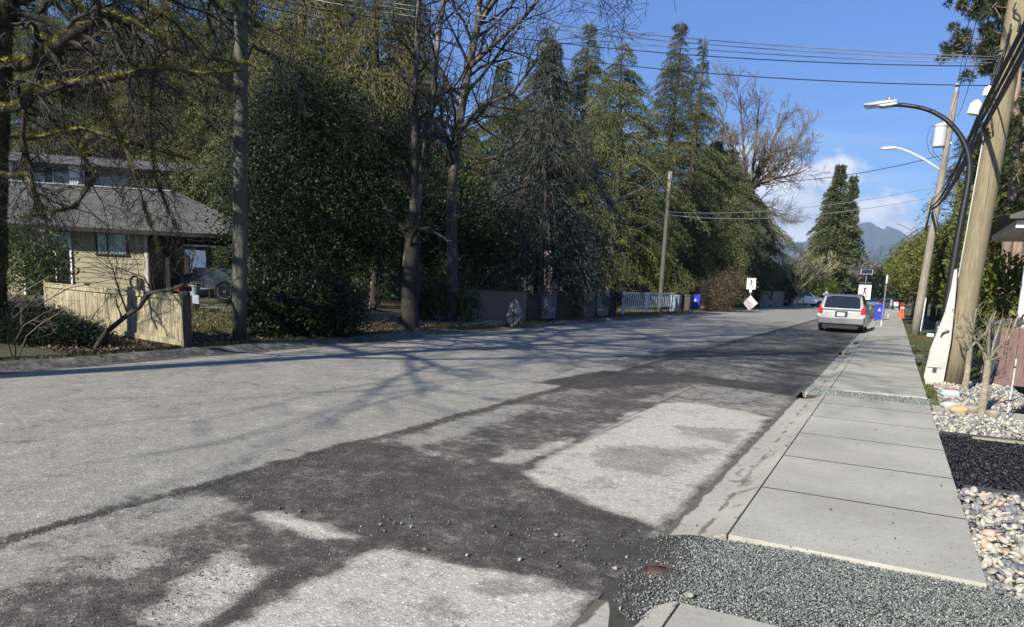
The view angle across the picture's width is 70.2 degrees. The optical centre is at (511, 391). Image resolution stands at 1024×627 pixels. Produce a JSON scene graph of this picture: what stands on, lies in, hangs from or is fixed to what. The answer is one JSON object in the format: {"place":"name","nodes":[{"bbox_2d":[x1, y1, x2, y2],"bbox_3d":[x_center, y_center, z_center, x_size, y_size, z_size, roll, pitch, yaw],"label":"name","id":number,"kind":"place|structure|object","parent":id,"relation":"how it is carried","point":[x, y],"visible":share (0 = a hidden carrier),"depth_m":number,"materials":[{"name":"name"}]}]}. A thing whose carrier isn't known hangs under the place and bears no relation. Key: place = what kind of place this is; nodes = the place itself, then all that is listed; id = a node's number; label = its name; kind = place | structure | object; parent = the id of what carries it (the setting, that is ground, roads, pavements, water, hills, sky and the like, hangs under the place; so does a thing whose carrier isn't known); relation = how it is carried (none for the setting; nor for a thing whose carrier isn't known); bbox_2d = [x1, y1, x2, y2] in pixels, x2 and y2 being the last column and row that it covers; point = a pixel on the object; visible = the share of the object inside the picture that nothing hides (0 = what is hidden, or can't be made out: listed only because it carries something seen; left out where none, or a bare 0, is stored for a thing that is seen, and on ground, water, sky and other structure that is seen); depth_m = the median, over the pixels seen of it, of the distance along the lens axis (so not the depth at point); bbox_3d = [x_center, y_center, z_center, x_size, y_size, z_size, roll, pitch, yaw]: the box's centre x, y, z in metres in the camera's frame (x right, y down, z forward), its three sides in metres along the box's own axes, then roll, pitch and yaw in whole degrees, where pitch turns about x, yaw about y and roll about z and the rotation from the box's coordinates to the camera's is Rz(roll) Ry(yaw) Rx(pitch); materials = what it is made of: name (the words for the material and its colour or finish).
{"place":"outdoors","nodes":[
{"label":"outdoors","id":0,"kind":"place"},
{"bbox_2d":[187,293,231,310],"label":"driveway","id":1,"kind":"structure","parent":0,"point":[205,295],"depth_m":29.90,"materials":[{"name":"grey concrete"}]},
{"bbox_2d":[192,253,351,301],"bbox_3d":[-9.523,-4.521,29.154,5.938,1.930,2.030,2,9,-5],"label":"pickup truck","id":2,"kind":"object","parent":1,"relation":"on","point":[211,281],"visible":0.3,"depth_m":28.05,"materials":[{"name":"grey paint"}]},
{"bbox_2d":[360,311,507,323],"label":"side driveway","id":3,"kind":"structure","parent":0,"point":[438,315],"depth_m":28.62,"materials":[{"name":"grey asphalt"}]},
{"bbox_2d":[0,304,874,626],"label":"road","id":4,"kind":"structure","parent":0,"point":[80,444],"depth_m":6.73,"materials":[{"name":"grey asphalt"}]},
{"bbox_2d":[0,374,792,626],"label":"road grit","id":5,"kind":"object","parent":4,"relation":"on","point":[253,473],"visible":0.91,"depth_m":5.30,"materials":[{"name":"stone"}]},
{"bbox_2d":[277,507,642,570],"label":"road pebbles","id":6,"kind":"object","parent":4,"relation":"on","point":[492,526],"visible":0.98,"depth_m":5.04,"materials":[{"name":"stone"}]},
{"bbox_2d":[817,293,871,332],"bbox_3d":[16.350,-3.923,35.746,2.280,1.808,5.283,7,10,27],"label":"minivan","id":7,"kind":"object","parent":4,"relation":"on","point":[846,311],"visible":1,"depth_m":33.67,"materials":[{"name":"silver metal"}]},
{"bbox_2d":[0,278,1023,413],"bbox_3d":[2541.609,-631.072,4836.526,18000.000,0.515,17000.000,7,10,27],"label":"ground","id":8,"kind":"structure","parent":0,"point":[907,320],"depth_m":24.98,"materials":[{"name":"brown soil"}]},
{"bbox_2d":[4,300,71,359],"bbox_3d":[-7.858,-0.995,12.086,1.789,1.065,0.629,8,10,32],"label":"bare shrub","id":9,"kind":"object","parent":8,"relation":"on","point":[12,312],"visible":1,"depth_m":12.22,"materials":[{"name":"brown plant"}]},
{"bbox_2d":[7,206,86,305],"bbox_3d":[-14.296,-3.979,21.665,3.338,3.030,2.550,10,11,40],"label":"rhododendron bush","id":10,"kind":"object","parent":8,"relation":"on","point":[53,262],"visible":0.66,"depth_m":21.29,"materials":[{"name":"green plant"}]},
{"bbox_2d":[0,292,122,348],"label":"shrub","id":11,"kind":"object","parent":8,"relation":"on","point":[74,330],"visible":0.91,"depth_m":14.59,"materials":[{"name":"green plant"}]},
{"bbox_2d":[9,0,118,158],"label":"spruce tree","id":12,"kind":"object","parent":8,"relation":"on","point":[23,34],"visible":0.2,"depth_m":53.03,"materials":[{"name":"green plant"}]},
{"bbox_2d":[7,209,141,305],"bbox_3d":[-10.071,-2.408,15.975,6.392,3.069,1.640,8,10,33],"label":"bare shrub","id":13,"kind":"object","parent":8,"relation":"on","point":[20,293],"visible":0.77,"depth_m":15.61,"materials":[{"name":"brown plant"}]},
{"bbox_2d":[20,0,179,159],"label":"spruce tree","id":14,"kind":"object","parent":8,"relation":"on","point":[100,39],"visible":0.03,"depth_m":57.43,"materials":[{"name":"green plant"}]},
{"bbox_2d":[9,152,210,203],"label":"grey house","id":15,"kind":"structure","parent":8,"relation":"on","point":[74,177],"depth_m":43.18,"materials":[{"name":"paint"}]},
{"bbox_2d":[42,280,187,346],"bbox_3d":[-9.713,-1.963,17.463,7.215,1.195,0.160,9,11,37],"label":"board fence","id":16,"kind":"object","parent":8,"relation":"on","point":[157,317],"visible":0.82,"depth_m":16.70,"materials":[{"name":"beige wood"}]},
{"bbox_2d":[7,180,288,294],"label":"cream house","id":17,"kind":"structure","parent":8,"relation":"on","point":[91,202],"depth_m":29.73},
{"bbox_2d":[21,228,72,294],"bbox_3d":[-18.498,-5.114,29.000,1.820,2.727,0.070,0,9,-13],"label":"sliding door","id":18,"kind":"structure","parent":17,"relation":"in","point":[67,239],"depth_m":29.03,"materials":[{"name":"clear glass"}]},
{"bbox_2d":[94,232,128,256],"bbox_3d":[-16.154,-5.977,29.387,1.250,0.950,0.070,0,9,-13],"label":"window","id":19,"kind":"structure","parent":17,"relation":"in","point":[120,243],"depth_m":29.37,"materials":[{"name":"grey glass"}]},
{"bbox_2d":[64,225,237,348],"bbox_3d":[-6.648,-1.790,13.203,3.936,2.460,1.619,9,11,36],"label":"leaning branch","id":20,"kind":"object","parent":8,"relation":"on","point":[111,327],"visible":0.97,"depth_m":13.59,"materials":[{"name":"brown plant"}]},
{"bbox_2d":[79,0,230,190],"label":"spruce tree","id":21,"kind":"object","parent":8,"relation":"on","point":[178,36],"visible":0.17,"depth_m":54.45,"materials":[{"name":"green plant"}]},
{"bbox_2d":[183,295,191,347],"bbox_3d":[-6.832,-1.475,15.325,0.110,1.100,0.130,7,10,27],"label":"gate post","id":22,"kind":"object","parent":8,"relation":"on","point":[187,320],"visible":0.83,"depth_m":15.28,"materials":[{"name":"grey wood"}]},
{"bbox_2d":[126,62,250,266],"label":"cedar tree","id":23,"kind":"object","parent":8,"relation":"on","point":[186,139],"visible":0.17,"depth_m":44.27,"materials":[{"name":"green plant"}]},
{"bbox_2d":[0,0,390,331],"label":"maple tree","id":24,"kind":"object","parent":8,"relation":"on","point":[59,44],"visible":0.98,"depth_m":12.65,"materials":[{"name":"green plant"}]},
{"bbox_2d":[132,0,261,251],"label":"spruce tree","id":25,"kind":"object","parent":8,"relation":"on","point":[206,5],"depth_m":63.29,"materials":[{"name":"green plant"}]},
{"bbox_2d":[184,244,213,290],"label":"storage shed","id":26,"kind":"structure","parent":8,"relation":"on","point":[200,254],"depth_m":39.88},
{"bbox_2d":[191,297,252,335],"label":"yard grass","id":27,"kind":"structure","parent":8,"relation":"on","point":[205,300],"depth_m":23.01,"materials":[{"name":"green plant"}]},
{"bbox_2d":[144,0,326,169],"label":"spruce tree","id":28,"kind":"object","parent":8,"relation":"on","point":[250,11],"visible":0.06,"depth_m":55.42,"materials":[{"name":"green plant"}]},
{"bbox_2d":[232,0,247,341],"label":"utility pole","id":29,"kind":"object","parent":8,"relation":"on","point":[239,286],"visible":0.77,"depth_m":16.64,"materials":[{"name":"brown wood"}]},
{"bbox_2d":[278,0,993,66],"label":"overhead cable","id":30,"kind":"object","parent":29,"relation":"attached to","point":[644,51],"visible":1,"depth_m":14.51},
{"bbox_2d":[316,0,994,62],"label":"overhead cable","id":31,"kind":"object","parent":29,"relation":"attached to","point":[659,45],"visible":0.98,"depth_m":14.47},
{"bbox_2d":[348,0,995,59],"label":"overhead cable","id":32,"kind":"object","parent":29,"relation":"attached to","point":[678,41],"visible":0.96,"depth_m":14.39,"materials":[{"name":"black rubber"}]},
{"bbox_2d":[373,0,992,56],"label":"overhead cable","id":33,"kind":"object","parent":29,"relation":"attached to","point":[687,38],"visible":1,"depth_m":14.37,"materials":[{"name":"black rubber"}]},
{"bbox_2d":[182,60,308,267],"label":"spruce tree","id":34,"kind":"object","parent":8,"relation":"on","point":[209,143],"visible":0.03,"depth_m":42.22,"materials":[{"name":"green plant"}]},
{"bbox_2d":[18,308,488,355],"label":"fallen leaves","id":35,"kind":"object","parent":8,"relation":"on","point":[226,339],"visible":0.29,"depth_m":18.15,"materials":[{"name":"brown plant"}]},
{"bbox_2d":[217,261,380,339],"bbox_3d":[-5.416,-2.394,18.967,4.168,2.041,2.682,3,9,2],"label":"laurel bush","id":36,"kind":"object","parent":8,"relation":"on","point":[320,308],"visible":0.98,"depth_m":18.51,"materials":[{"name":"green plant"}]},
{"bbox_2d":[0,316,610,361],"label":"verge grass","id":37,"kind":"structure","parent":8,"relation":"on","point":[504,324],"depth_m":17.28,"materials":[{"name":"green plant"}]},
{"bbox_2d":[233,0,379,290],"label":"spruce tree","id":38,"kind":"object","parent":8,"relation":"on","point":[301,20],"visible":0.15,"depth_m":48.80,"materials":[{"name":"green plant"}]},
{"bbox_2d":[187,35,453,312],"bbox_3d":[-6.407,-6.897,24.136,8.927,9.321,6.852,7,10,27],"label":"holly tree","id":39,"kind":"object","parent":8,"relation":"on","point":[325,231],"visible":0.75,"depth_m":23.31,"materials":[{"name":"green plant"}]},
{"bbox_2d":[231,69,438,303],"bbox_3d":[-9.230,-11.171,39.734,11.784,12.271,13.563,-3,10,-31],"label":"spruce tree","id":40,"kind":"object","parent":8,"relation":"on","point":[366,96],"visible":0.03,"depth_m":38.78,"materials":[{"name":"green plant"}]},
{"bbox_2d":[306,0,385,112],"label":"spruce tree","id":41,"kind":"object","parent":8,"relation":"on","point":[334,32],"visible":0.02,"depth_m":62.26,"materials":[{"name":"green plant"}]},
{"bbox_2d":[356,249,396,308],"bbox_3d":[-6.130,-7.198,33.044,1.937,7.212,1.922,7,10,27],"label":"ivy tree","id":42,"kind":"object","parent":8,"relation":"on","point":[379,299],"visible":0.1,"depth_m":33.27,"materials":[{"name":"green plant"}]},
{"bbox_2d":[310,0,450,293],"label":"spruce tree","id":43,"kind":"object","parent":8,"relation":"on","point":[374,82],"visible":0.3,"depth_m":48.55,"materials":[{"name":"green plant"}]},
{"bbox_2d":[0,304,802,373],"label":"asphalt curb","id":44,"kind":"structure","parent":8,"relation":"on","point":[20,366],"depth_m":15.09,"materials":[{"name":"grey asphalt"}]},
{"bbox_2d":[357,0,469,272],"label":"spruce tree","id":45,"kind":"object","parent":8,"relation":"on","point":[431,52],"visible":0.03,"depth_m":56.95,"materials":[{"name":"green plant"}]},
{"bbox_2d":[310,143,539,309],"bbox_3d":[-4.705,-7.501,31.793,11.348,8.112,7.435,7,10,27],"label":"laurel tree","id":46,"kind":"object","parent":8,"relation":"on","point":[471,229],"visible":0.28,"depth_m":31.08,"materials":[{"name":"green plant"}]},
{"bbox_2d":[369,0,504,329],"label":"alder tree","id":47,"kind":"object","parent":8,"relation":"on","point":[408,319],"visible":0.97,"depth_m":22.25,"materials":[{"name":"brown plant"}]},
{"bbox_2d":[391,274,484,321],"bbox_3d":[-2.985,-3.746,28.406,3.800,2.240,2.415,7,10,27],"label":"rhododendron bush","id":48,"kind":"object","parent":8,"relation":"on","point":[428,306],"visible":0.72,"depth_m":27.99,"materials":[{"name":"green plant"}]},
{"bbox_2d":[390,127,532,293],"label":"spruce tree","id":49,"kind":"object","parent":8,"relation":"on","point":[478,152],"visible":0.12,"depth_m":42.26,"materials":[{"name":"green plant"}]},
{"bbox_2d":[464,289,527,321],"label":"stucco wall","id":50,"kind":"structure","parent":8,"relation":"on","point":[496,305],"depth_m":30.56,"materials":[{"name":"grey paint"}]},
{"bbox_2d":[462,60,563,224],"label":"spruce tree","id":51,"kind":"object","parent":8,"relation":"on","point":[490,143],"visible":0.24,"depth_m":49.45,"materials":[{"name":"green plant"}]},
{"bbox_2d":[499,297,526,329],"bbox_3d":[0.040,-2.883,26.491,1.069,1.160,0.771,3,9,2],"label":"folding road sign","id":52,"kind":"object","parent":8,"relation":"on","point":[514,315],"visible":0.91,"depth_m":26.45,"materials":[{"name":"grey metal"}]},
{"bbox_2d":[367,0,675,314],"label":"maple tree","id":53,"kind":"object","parent":8,"relation":"on","point":[471,59],"visible":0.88,"depth_m":26.06,"materials":[{"name":"brown plant"}]},
{"bbox_2d":[441,36,645,320],"bbox_3d":[1.614,-9.603,35.287,10.269,14.530,9.101,2,9,-3],"label":"blue spruce tree","id":54,"kind":"object","parent":8,"relation":"on","point":[558,208],"visible":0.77,"depth_m":34.37,"materials":[{"name":"green plant"}]},
{"bbox_2d":[505,25,610,293],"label":"spruce tree","id":55,"kind":"object","parent":8,"relation":"on","point":[526,84],"visible":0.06,"depth_m":54.20,"materials":[{"name":"green plant"}]},
{"bbox_2d":[526,290,616,320],"bbox_3d":[3.088,-4.194,35.169,0.300,1.340,9.460,8,10,31],"label":"gated fence","id":56,"kind":"object","parent":8,"relation":"on","point":[560,309],"visible":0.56,"depth_m":33.48,"materials":[{"name":"grey paint"}]},
{"bbox_2d":[539,23,643,299],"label":"cedar tree","id":57,"kind":"object","parent":8,"relation":"on","point":[585,85],"visible":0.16,"depth_m":57.86,"materials":[{"name":"green plant"}]},
{"bbox_2d":[552,38,711,309],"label":"cedar tree","id":58,"kind":"object","parent":8,"relation":"on","point":[624,147],"visible":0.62,"depth_m":52.12,"materials":[{"name":"green plant"}]},
{"bbox_2d":[572,177,701,308],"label":"cedar tree","id":59,"kind":"object","parent":8,"relation":"on","point":[672,285],"visible":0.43,"depth_m":55.95,"materials":[{"name":"green plant"}]},
{"bbox_2d":[621,292,672,313],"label":"white railing","id":60,"kind":"object","parent":8,"relation":"on","point":[646,305],"visible":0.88,"depth_m":45.51,"materials":[{"name":"paint"}]},
{"bbox_2d":[657,171,671,310],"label":"utility pole","id":61,"kind":"object","parent":8,"relation":"on","point":[663,257],"visible":0.87,"depth_m":49.81,"materials":[{"name":"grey wood"}]},
{"bbox_2d":[590,22,742,303],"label":"spruce tree","id":62,"kind":"object","parent":8,"relation":"on","point":[692,148],"visible":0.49,"depth_m":63.79,"materials":[{"name":"green plant"}]},
{"bbox_2d":[663,140,770,309],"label":"cedar tree","id":63,"kind":"object","parent":8,"relation":"on","point":[737,226],"visible":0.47,"depth_m":65.39,"materials":[{"name":"green plant"}]},
{"bbox_2d":[692,263,748,311],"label":"twiggy bush","id":64,"kind":"object","parent":8,"relation":"on","point":[724,289],"visible":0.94,"depth_m":56.25,"materials":[{"name":"brown plant"}]},
{"bbox_2d":[571,308,885,626],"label":"curb and gutter","id":65,"kind":"structure","parent":8,"relation":"on","point":[717,508],"depth_m":6.58,"materials":[{"name":"concrete"}]},
{"bbox_2d":[711,177,804,305],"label":"cedar tree","id":66,"kind":"object","parent":8,"relation":"on","point":[772,230],"visible":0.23,"depth_m":74.91,"materials":[{"name":"green plant"}]},
{"bbox_2d":[702,59,830,305],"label":"maple tree","id":67,"kind":"object","parent":8,"relation":"on","point":[768,160],"visible":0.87,"depth_m":75.55,"materials":[{"name":"plant"}]},
{"bbox_2d":[753,262,814,304],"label":"olive bush","id":68,"kind":"object","parent":8,"relation":"on","point":[789,290],"visible":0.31,"depth_m":88.64,"materials":[{"name":"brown plant"}]},
{"bbox_2d":[775,241,839,306],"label":"tree","id":69,"kind":"object","parent":8,"relation":"on","point":[797,262],"visible":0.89,"depth_m":84.23,"materials":[{"name":"brown plant"}]},
{"bbox_2d":[798,276,841,304],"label":"cedar hedge","id":70,"kind":"object","parent":8,"relation":"on","point":[822,287],"visible":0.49,"depth_m":101.83,"materials":[{"name":"green plant"}]},
{"bbox_2d":[797,164,868,293],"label":"fir tree","id":71,"kind":"object","parent":8,"relation":"on","point":[839,232],"visible":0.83,"depth_m":104.79,"materials":[{"name":"green plant"}]},
{"bbox_2d":[859,243,930,307],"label":"street tree","id":72,"kind":"object","parent":8,"relation":"on","point":[882,281],"visible":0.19,"depth_m":122.67,"materials":[{"name":"green plant"}]},
{"bbox_2d":[883,223,942,320],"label":"clipped cedar","id":73,"kind":"object","parent":8,"relation":"on","point":[894,265],"visible":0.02,"depth_m":47.56,"materials":[{"name":"green plant"}]},
{"bbox_2d":[864,96,972,324],"bbox_3d":[8.070,-3.124,14.912,2.119,5.662,0.240,7,10,27],"label":"street lamp","id":74,"kind":"object","parent":8,"relation":"on","point":[960,224],"visible":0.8,"depth_m":14.43,"materials":[{"name":"black metal"}]},
{"bbox_2d":[881,83,959,334],"bbox_3d":[19.125,-8.688,35.150,3.015,11.706,0.600,7,10,27],"label":"utility pole","id":75,"kind":"object","parent":8,"relation":"on","point":[942,134],"visible":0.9,"depth_m":34.61,"materials":[{"name":"brown wood"}]},
{"bbox_2d":[894,214,954,311],"bbox_3d":[24.113,-6.647,40.064,5.630,6.440,10.680,7,10,27],"label":"clipped cedar","id":76,"kind":"object","parent":8,"relation":"on","point":[912,269],"visible":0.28,"depth_m":38.53,"materials":[{"name":"green plant"}]},
{"bbox_2d":[885,136,970,321],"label":"blue cedar tree","id":77,"kind":"object","parent":8,"relation":"on","point":[949,171],"visible":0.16,"depth_m":52.08,"materials":[{"name":"green plant"}]},
{"bbox_2d":[933,0,1023,308],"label":"pine tree","id":78,"kind":"object","parent":8,"relation":"on","point":[1012,171],"visible":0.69,"depth_m":21.64,"materials":[{"name":"green plant"}]},
{"bbox_2d":[935,92,1023,354],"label":"cedar hedge","id":79,"kind":"object","parent":8,"relation":"on","point":[994,247],"visible":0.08,"depth_m":25.59,"materials":[{"name":"green plant"}]},
{"bbox_2d":[938,432,1023,491],"bbox_3d":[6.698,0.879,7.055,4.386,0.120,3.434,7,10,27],"label":"black mulch","id":80,"kind":"object","parent":8,"relation":"on","point":[1016,449],"visible":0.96,"depth_m":7.54,"materials":[{"name":"black gravel"}]},
{"bbox_2d":[939,246,1023,363],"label":"green conifer","id":81,"kind":"object","parent":8,"relation":"on","point":[994,280],"visible":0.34,"depth_m":17.95,"materials":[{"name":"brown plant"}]},
{"bbox_2d":[957,489,1023,601],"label":"pebble bed base","id":82,"kind":"object","parent":8,"relation":"on","point":[994,542],"visible":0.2,"depth_m":5.14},
{"bbox_2d":[957,486,1023,599],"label":"river rock","id":83,"kind":"object","parent":82,"relation":"on","point":[1010,523],"visible":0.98,"depth_m":5.21,"materials":[{"name":"beige stone"}]},
{"bbox_2d":[980,318,1023,386],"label":"fence","id":84,"kind":"object","parent":8,"relation":"on","point":[1000,372],"visible":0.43,"depth_m":14.38,"materials":[{"name":"red wood"}]},
{"bbox_2d":[990,210,1023,372],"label":"house","id":85,"kind":"structure","parent":8,"relation":"on","point":[1009,228],"depth_m":16.08,"materials":[{"name":"white paint"}]},
{"bbox_2d":[11,0,1023,264],"label":"sky","id":86,"kind":"structure","parent":0,"point":[854,136],"materials":[{"name":"blue"}]},
{"bbox_2d":[564,222,906,280],"bbox_3d":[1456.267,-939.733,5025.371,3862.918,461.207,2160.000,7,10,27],"label":"mountain","id":87,"kind":"structure","parent":0,"point":[874,237],"depth_m":4473.82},
{"bbox_2d":[570,529,1023,626],"bbox_3d":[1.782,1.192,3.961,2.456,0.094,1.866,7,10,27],"label":"crushed gravel","id":88,"kind":"structure","parent":0,"point":[872,592],"depth_m":4.14,"materials":[{"name":"grey gravel"}]},
{"bbox_2d":[665,307,986,626],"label":"sidewalk","id":89,"kind":"structure","parent":0,"point":[791,516],"depth_m":6.23,"materials":[{"name":"concrete"}]},
{"bbox_2d":[764,310,965,519],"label":"sidewalk joints","id":90,"kind":"object","parent":89,"relation":"on","point":[872,441],"visible":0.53,"depth_m":7.36,"materials":[{"name":"grey concrete"}]},
{"bbox_2d":[772,233,920,276],"bbox_3d":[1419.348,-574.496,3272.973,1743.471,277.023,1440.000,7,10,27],"label":"hill","id":91,"kind":"structure","parent":0,"point":[880,252],"depth_m":3096.93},
{"bbox_2d":[806,341,942,410],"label":"trench gravel","id":92,"kind":"structure","parent":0,"point":[850,394],"depth_m":12.32,"materials":[{"name":"grey gravel"}]},
{"bbox_2d":[908,333,1023,405],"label":"lawn grass","id":93,"kind":"structure","parent":0,"point":[929,389],"depth_m":18.30,"materials":[{"name":"plant"}]},
{"bbox_2d":[932,405,1023,420],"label":"garden path","id":94,"kind":"structure","parent":0,"point":[1016,416],"depth_m":10.81,"materials":[{"name":"stone"}]},
{"bbox_2d":[955,299,1023,414],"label":"pruned shrub","id":95,"kind":"object","parent":94,"relation":"on","point":[989,354],"visible":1,"depth_m":10.56,"materials":[{"name":"brown plant"}]},
{"bbox_2d":[936,407,1023,438],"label":"shrub bed base","id":96,"kind":"object","parent":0,"point":[1021,410],"visible":0.08,"depth_m":11.49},
{"bbox_2d":[924,269,956,384],"bbox_3d":[8.275,-1.234,14.033,0.377,2.251,0.169,7,10,27],"label":"cable guard","id":97,"kind":"object","parent":96,"relation":"on","point":[935,368],"visible":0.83,"depth_m":14.04,"materials":[{"name":"white plastic"}]},
{"bbox_2d":[931,381,1023,439],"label":"river rocks","id":98,"kind":"object","parent":96,"relation":"on","point":[998,400],"visible":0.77,"depth_m":10.32,"materials":[{"name":"beige stone"}]},
{"bbox_2d":[950,299,1002,390],"bbox_3d":[8.378,-0.844,13.213,0.896,1.737,0.883,2,9,-2],"label":"pruned shrub","id":99,"kind":"object","parent":98,"relation":"on","point":[967,371],"visible":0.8,"depth_m":13.21,"materials":[{"name":"brown plant"}]},
{"bbox_2d":[944,0,1023,384],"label":"utility pole","id":100,"kind":"object","parent":96,"relation":"on","point":[994,135],"visible":0.85,"depth_m":13.61,"materials":[{"name":"brown wood"}]},
{"bbox_2d":[249,3,988,85],"bbox_3d":[1.434,-7.126,14.740,15.166,1.975,0.016,4,9,12],"label":"overhead cable","id":101,"kind":"object","parent":100,"relation":"attached to","point":[627,65],"visible":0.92,"depth_m":14.60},
{"bbox_2d":[925,47,1023,229],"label":"overhead cable","id":102,"kind":"object","parent":100,"relation":"attached to","point":[1011,76],"visible":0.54,"depth_m":12.29,"materials":[{"name":"black rubber"}]},
{"bbox_2d":[925,21,1023,226],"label":"overhead cable","id":103,"kind":"object","parent":100,"relation":"attached to","point":[1018,37],"visible":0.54,"depth_m":12.07,"materials":[{"name":"black rubber"}]},
{"bbox_2d":[930,36,1023,207],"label":"overhead cable","id":104,"kind":"object","parent":100,"relation":"attached to","point":[1014,57],"visible":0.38,"depth_m":11.74,"materials":[{"name":"black rubber"}]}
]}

